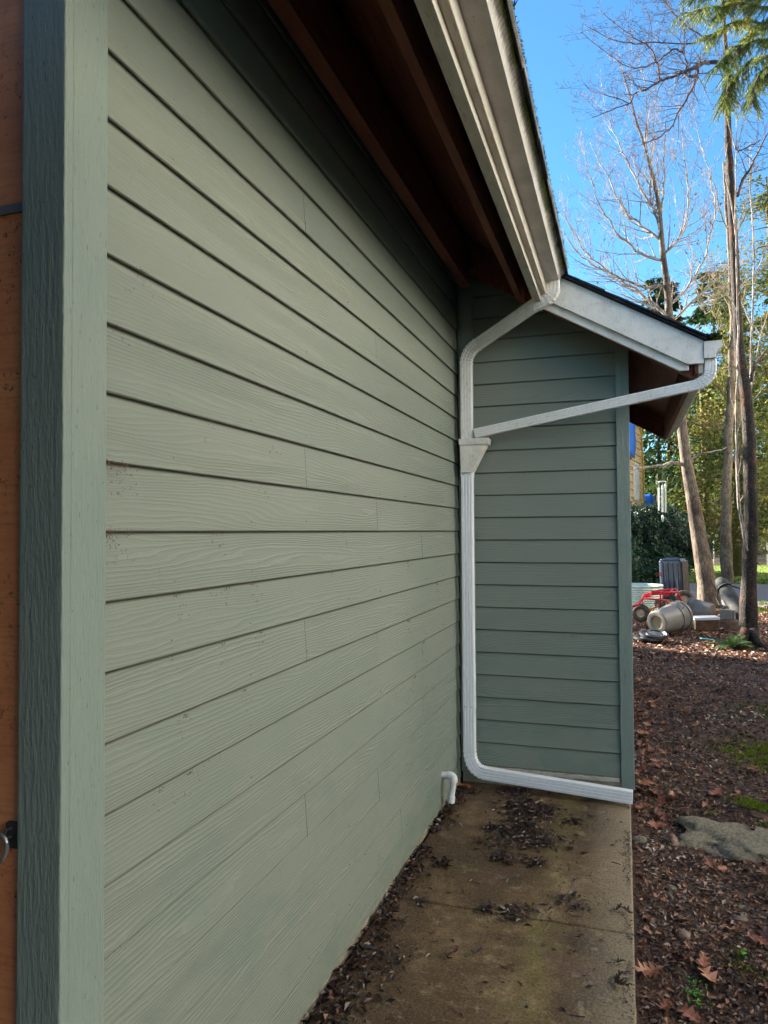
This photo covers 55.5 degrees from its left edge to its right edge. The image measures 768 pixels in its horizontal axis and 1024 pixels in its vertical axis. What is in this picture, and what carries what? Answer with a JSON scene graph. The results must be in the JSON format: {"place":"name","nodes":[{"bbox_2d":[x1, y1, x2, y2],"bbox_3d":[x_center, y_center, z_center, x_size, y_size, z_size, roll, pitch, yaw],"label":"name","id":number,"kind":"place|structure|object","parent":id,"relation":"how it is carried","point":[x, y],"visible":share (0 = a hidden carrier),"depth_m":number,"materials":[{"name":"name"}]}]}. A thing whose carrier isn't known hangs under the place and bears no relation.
{"place":"outdoors","nodes":[
{"label":"outdoors","id":0,"kind":"place"},
{"bbox_2d":[308,781,636,1023],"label":"concrete path","id":1,"kind":"structure","parent":0,"point":[472,1002],"depth_m":3.05,"materials":[{"name":"grey concrete"}]},
{"bbox_2d":[301,782,634,1023],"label":"wet debris","id":2,"kind":"object","parent":1,"relation":"on","point":[533,810],"visible":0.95,"depth_m":3.32,"materials":[{"name":"black plant"}]},
{"bbox_2d":[307,549,767,1023],"bbox_3d":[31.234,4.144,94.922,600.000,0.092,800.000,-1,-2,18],"label":"ground","id":3,"kind":"structure","parent":0,"point":[690,967],"depth_m":4.23,"materials":[{"name":"brown soil"}]},
{"bbox_2d":[0,0,726,1023],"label":"outbuilding","id":4,"kind":"structure","parent":3,"relation":"on","point":[336,378],"depth_m":2.32,"materials":[{"name":"green wood"}]},
{"bbox_2d":[0,0,23,1023],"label":"door","id":5,"kind":"structure","parent":4,"relation":"in","point":[11,11],"depth_m":1.49,"materials":[{"name":"orange wood"}]},
{"bbox_2d":[441,771,457,803],"bbox_3d":[0.392,1.655,4.397,0.110,0.178,0.073,-2,-2,49],"label":"drain pipe","id":6,"kind":"object","parent":4,"relation":"attached to","point":[451,776],"visible":1,"depth_m":4.37,"materials":[{"name":"white plastic"}]},
{"bbox_2d":[352,628,767,1023],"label":"fallen leaves","id":7,"kind":"object","parent":3,"relation":"on","point":[650,970],"depth_m":4.42,"materials":[{"name":"brown plant"}]},
{"bbox_2d":[632,835,646,843],"bbox_3d":[1.420,1.823,4.049,0.076,0.049,0.056,0,-2,-13],"label":"stone","id":8,"kind":"object","parent":3,"relation":"on","point":[639,838],"visible":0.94,"depth_m":4.04,"materials":[{"name":"grey stone"}]},
{"bbox_2d":[632,583,663,609],"bbox_3d":[5.664,1.871,16.201,1.030,0.520,1.030,-1,-2,18],"label":"corrugated planter","id":9,"kind":"object","parent":3,"relation":"on","point":[639,590],"visible":0.32,"depth_m":15.74,"materials":[{"name":"silver metal"}]},
{"bbox_2d":[633,634,665,640],"bbox_3d":[4.158,1.964,11.429,0.479,0.050,0.479,-1,-2,18],"label":"lid","id":10,"kind":"object","parent":3,"relation":"on","point":[638,637],"visible":0.53,"depth_m":11.26,"materials":[{"name":"black plastic"}]},
{"bbox_2d":[639,630,668,638],"bbox_3d":[4.221,1.909,11.410,0.438,0.088,0.435,-1,-2,18],"label":"lid","id":11,"kind":"object","parent":10,"relation":"on","point":[655,634],"visible":1,"depth_m":11.36,"materials":[{"name":"silver plastic"}]},
{"bbox_2d":[633,648,682,652],"bbox_3d":[3.869,2.030,10.597,0.973,0.100,0.426,-1,-2,18],"label":"stick","id":12,"kind":"object","parent":3,"relation":"on","point":[661,649],"visible":0.34,"depth_m":10.53,"materials":[{"name":"beige wood"}]},
{"bbox_2d":[553,15,767,608],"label":"bare tree","id":13,"kind":"object","parent":3,"relation":"on","point":[706,579],"visible":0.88,"depth_m":16.72,"materials":[{"name":"brown plant"}]},
{"bbox_2d":[658,467,666,521],"bbox_3d":[6.289,-0.394,16.474,0.193,1.266,0.190,-1,-2,18],"label":"wind chime","id":14,"kind":"object","parent":13,"relation":"hanging from","point":[662,497],"visible":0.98,"depth_m":16.46,"materials":[{"name":"metal"}]},
{"bbox_2d":[554,0,767,648],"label":"bare tree","id":15,"kind":"object","parent":3,"relation":"on","point":[748,616],"visible":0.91,"depth_m":11.21,"materials":[{"name":"brown plant"}]},
{"bbox_2d":[632,588,692,621],"bbox_3d":[5.287,1.760,13.860,1.524,0.609,0.628,1,-2,-40],"label":"garden wagon","id":16,"kind":"object","parent":3,"relation":"on","point":[640,612],"visible":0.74,"depth_m":13.72,"materials":[{"name":"metal"}]},
{"bbox_2d":[639,276,687,502],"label":"forest conifer","id":17,"kind":"object","parent":3,"relation":"on","point":[658,280],"visible":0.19,"depth_m":48.74,"materials":[{"name":"green plant"}]},
{"bbox_2d":[647,601,692,632],"bbox_3d":[4.806,1.786,12.321,0.684,0.554,0.518,1,-2,-33],"label":"rubbish bin","id":18,"kind":"object","parent":3,"relation":"on","point":[675,616],"visible":0.94,"depth_m":12.18,"materials":[{"name":"beige plastic"}]},
{"bbox_2d":[666,884,675,891],"bbox_3d":[1.383,1.813,3.513,0.047,0.034,0.042,-1,-2,18],"label":"stone","id":19,"kind":"object","parent":3,"relation":"on","point":[671,887],"visible":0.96,"depth_m":3.50,"materials":[{"name":"grey stone"}]},
{"bbox_2d":[662,833,679,846],"bbox_3d":[1.610,1.848,4.085,0.082,0.085,0.084,0,-2,-27],"label":"stone","id":20,"kind":"object","parent":3,"relation":"on","point":[671,838],"visible":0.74,"depth_m":4.07,"materials":[{"name":"grey stone"}]},
{"bbox_2d":[631,500,714,583],"bbox_3d":[7.465,1.020,20.422,3.368,2.777,2.237,-1,-2,18],"label":"rhododendron","id":21,"kind":"object","parent":3,"relation":"on","point":[652,533],"visible":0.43,"depth_m":20.05,"materials":[{"name":"green plant"}]},
{"bbox_2d":[642,276,717,527],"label":"forest conifer","id":22,"kind":"object","parent":3,"relation":"on","point":[675,306],"visible":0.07,"depth_m":50.23,"materials":[{"name":"green plant"}]},
{"bbox_2d":[675,928,690,940],"bbox_3d":[1.270,1.798,3.099,0.064,0.044,0.055,-1,-2,32],"label":"stone","id":23,"kind":"object","parent":3,"relation":"on","point":[683,934],"visible":0.93,"depth_m":3.08,"materials":[{"name":"grey stone"}]},
{"bbox_2d":[645,385,733,543],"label":"forest conifer","id":24,"kind":"object","parent":3,"relation":"on","point":[651,488],"visible":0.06,"depth_m":44.61,"materials":[{"name":"green plant"}]},
{"bbox_2d":[678,975,714,1012],"bbox_3d":[1.157,1.804,2.731,0.120,0.057,0.211,0,-2,4],"label":"weed","id":25,"kind":"object","parent":3,"relation":"on","point":[695,993],"visible":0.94,"depth_m":2.72,"materials":[{"name":"green plant"}]},
{"bbox_2d":[632,605,767,663],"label":"yard leaves","id":26,"kind":"object","parent":3,"relation":"on","point":[717,650],"visible":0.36,"depth_m":10.82,"materials":[{"name":"brown plant"}]},
{"bbox_2d":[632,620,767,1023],"bbox_3d":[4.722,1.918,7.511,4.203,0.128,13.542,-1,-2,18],"label":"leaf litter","id":27,"kind":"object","parent":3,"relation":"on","point":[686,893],"visible":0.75,"depth_m":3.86,"materials":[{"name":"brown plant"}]},
{"bbox_2d":[633,638,767,1023],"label":"pebbles","id":28,"kind":"object","parent":3,"relation":"on","point":[697,926],"visible":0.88,"depth_m":3.30,"materials":[{"name":"brown gravel"}]},
{"bbox_2d":[687,597,715,615],"bbox_3d":[5.717,1.760,13.127,0.452,0.453,0.426,1,-2,-44],"label":"plant tub","id":29,"kind":"object","parent":3,"relation":"on","point":[699,607],"visible":0.67,"depth_m":13.01,"materials":[{"name":"grey plastic"}]},
{"bbox_2d":[642,446,767,550],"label":"undergrowth","id":30,"kind":"object","parent":3,"relation":"on","point":[650,482],"visible":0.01,"depth_m":56.08,"materials":[{"name":"green plant"}]},
{"bbox_2d":[692,620,718,630],"bbox_3d":[5.553,1.946,12.602,0.390,0.185,0.280,-1,-2,10],"label":"timber block","id":31,"kind":"object","parent":3,"relation":"on","point":[705,625],"depth_m":12.47,"materials":[{"name":"brown wood"}]},
{"bbox_2d":[693,615,719,619],"bbox_3d":[5.544,1.830,12.602,0.416,0.056,0.310,-1,-2,10],"label":"white board","id":32,"kind":"object","parent":31,"relation":"on","point":[714,617],"visible":0.76,"depth_m":12.47,"materials":[{"name":"white wood"}]},
{"bbox_2d":[647,600,767,628],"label":"yard weeds","id":33,"kind":"object","parent":3,"relation":"on","point":[760,609],"visible":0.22,"depth_m":15.37,"materials":[{"name":"green plant"}]},
{"bbox_2d":[648,693,767,981],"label":"moss patches","id":34,"kind":"object","parent":3,"relation":"on","point":[751,804],"visible":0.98,"depth_m":5.48,"materials":[{"name":"green plant"}]},
{"bbox_2d":[655,473,767,559],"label":"brush","id":35,"kind":"object","parent":3,"relation":"on","point":[761,547],"visible":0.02,"depth_m":38.58,"materials":[{"name":"green plant"}]},
{"bbox_2d":[667,0,767,126],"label":"fir tree","id":36,"kind":"object","parent":3,"relation":"on","point":[734,54],"visible":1,"depth_m":8.51,"materials":[{"name":"green plant"}]},
{"bbox_2d":[673,265,764,548],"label":"forest conifer","id":37,"kind":"object","parent":3,"relation":"on","point":[696,315],"visible":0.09,"depth_m":61.22,"materials":[{"name":"green plant"}]},
{"bbox_2d":[673,147,767,583],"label":"bare tree","id":38,"kind":"object","parent":3,"relation":"on","point":[726,566],"visible":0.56,"depth_m":23.30,"materials":[{"name":"brown plant"}]},
{"bbox_2d":[675,816,767,862],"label":"boulder","id":39,"kind":"object","parent":3,"relation":"on","point":[732,841],"visible":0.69,"depth_m":4.05,"materials":[{"name":"grey stone"}]},
{"bbox_2d":[714,577,739,619],"bbox_3d":[6.609,1.657,13.871,0.418,0.800,0.927,0,-2,-15],"label":"rubbish bin","id":40,"kind":"object","parent":3,"relation":"on","point":[726,591],"visible":0.65,"depth_m":13.89,"materials":[{"name":"grey plastic"}]},
{"bbox_2d":[688,304,767,551],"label":"forest conifer","id":41,"kind":"object","parent":3,"relation":"on","point":[718,535],"visible":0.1,"depth_m":41.65,"materials":[{"name":"green plant"}]},
{"bbox_2d":[719,619,738,630],"bbox_3d":[6.035,1.971,12.813,0.500,0.172,0.492,-1,-2,18],"label":"stump","id":42,"kind":"object","parent":3,"relation":"on","point":[729,625],"visible":0.54,"depth_m":12.64,"materials":[{"name":"brown wood"}]},
{"bbox_2d":[709,81,756,550],"bbox_3d":[5.352,-3.056,11.088,0.676,7.304,0.503,-1,-2,10],"label":"sapling","id":43,"kind":"object","parent":3,"relation":"on","point":[736,460],"visible":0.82,"depth_m":11.10,"materials":[{"name":"brown plant"}]},
{"bbox_2d":[706,635,759,650],"bbox_3d":[5.137,1.901,10.671,0.723,0.296,0.610,0,-2,-13],"label":"fern","id":44,"kind":"object","parent":3,"relation":"on","point":[734,641],"visible":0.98,"depth_m":10.60,"materials":[{"name":"green plant"}]},
{"bbox_2d":[712,541,767,564],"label":"wire fence","id":45,"kind":"object","parent":3,"relation":"on","point":[732,555],"visible":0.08,"depth_m":35.99,"materials":[{"name":"metal"}]},
{"bbox_2d":[732,915,748,921],"bbox_3d":[1.580,1.805,3.234,0.070,0.026,0.030,-1,-2,18],"label":"stone","id":46,"kind":"object","parent":3,"relation":"on","point":[741,918],"visible":0.95,"depth_m":3.23,"materials":[{"name":"grey stone"}]},
{"bbox_2d":[736,905,745,909],"bbox_3d":[1.640,1.808,3.334,0.055,0.020,0.023,-1,-2,18],"label":"stone","id":47,"kind":"object","parent":3,"relation":"on","point":[742,907],"visible":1,"depth_m":3.33,"materials":[{"name":"grey stone"}]},
{"bbox_2d":[741,948,747,960],"bbox_3d":[1.456,1.796,2.956,0.026,0.055,0.061,-1,-2,18],"label":"weed","id":48,"kind":"object","parent":3,"relation":"on","point":[743,952],"visible":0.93,"depth_m":2.94,"materials":[{"name":"green plant"}]},
{"bbox_2d":[731,808,767,821],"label":"boulder","id":49,"kind":"object","parent":3,"relation":"on","point":[757,813],"visible":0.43,"depth_m":4.46,"materials":[{"name":"stone"}]},
{"bbox_2d":[750,280,767,492],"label":"forest conifer","id":50,"kind":"object","parent":3,"relation":"on","point":[765,301],"visible":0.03,"depth_m":57.92,"materials":[{"name":"green plant"}]},
{"bbox_2d":[512,0,767,489],"label":"sky","id":51,"kind":"structure","parent":0,"point":[541,23],"materials":[{"name":"blue"}]},
{"bbox_2d":[719,606,735,619],"bbox_3d":[6.034,1.764,12.818,0.240,0.241,0.180,-1,-2,32],"label":"cinder block","id":52,"kind":"object","parent":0,"point":[727,614],"depth_m":12.75,"materials":[{"name":"grey concrete"}]},
{"bbox_2d":[689,583,767,607],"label":"gravel drive","id":53,"kind":"structure","parent":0,"point":[762,591],"depth_m":20.29,"materials":[{"name":"grey gravel"}]},
{"bbox_2d":[659,557,689,595],"bbox_3d":[6.764,1.601,17.006,0.566,1.109,0.523,-2,-2,38],"label":"trash can","id":54,"kind":"object","parent":53,"relation":"on","point":[673,572],"visible":0.74,"depth_m":16.83,"materials":[{"name":"grey plastic"}]},
{"bbox_2d":[689,565,767,583],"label":"lawn","id":55,"kind":"structure","parent":0,"point":[739,577],"depth_m":28.57,"materials":[{"name":"green plant"}]},
{"bbox_2d":[629,422,644,523],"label":"yellow house","id":56,"kind":"structure","parent":55,"relation":"on","point":[637,489],"depth_m":29.94,"materials":[{"name":"beige wood"}]},
{"bbox_2d":[633,462,639,500],"bbox_3d":[10.265,-1.229,29.685,0.068,1.500,1.100,-1,-2,28],"label":"window frame","id":57,"kind":"structure","parent":56,"relation":"in","point":[636,472],"depth_m":29.62,"materials":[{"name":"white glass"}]},
{"bbox_2d":[645,494,654,504],"bbox_3d":[11.491,0.848,32.001,0.792,3.260,0.792,-1,-2,18],"label":"blue tarp","id":58,"kind":"object","parent":55,"relation":"on","point":[648,498],"visible":0.2,"depth_m":31.68,"materials":[{"name":"blue plastic"}]},
{"bbox_2d":[643,365,766,561],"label":"mossy tree","id":59,"kind":"object","parent":55,"relation":"on","point":[698,416],"visible":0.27,"depth_m":30.29,"materials":[{"name":"green plant"}]},
{"bbox_2d":[663,243,767,575],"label":"mossy tree","id":60,"kind":"object","parent":55,"relation":"on","point":[737,537],"visible":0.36,"depth_m":27.18,"materials":[{"name":"green plant"}]},
{"bbox_2d":[695,155,767,546],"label":"mossy tree","id":61,"kind":"object","parent":55,"relation":"on","point":[764,205],"visible":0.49,"depth_m":28.41,"materials":[{"name":"green plant"}]},
{"bbox_2d":[711,226,767,554],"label":"mossy tree","id":62,"kind":"object","parent":55,"relation":"on","point":[756,399],"visible":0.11,"depth_m":32.64,"materials":[{"name":"green plant"}]},
{"bbox_2d":[741,142,767,399],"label":"sapling","id":63,"kind":"object","parent":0,"point":[753,306],"visible":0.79,"depth_m":13.17,"materials":[{"name":"brown plant"}]}
]}

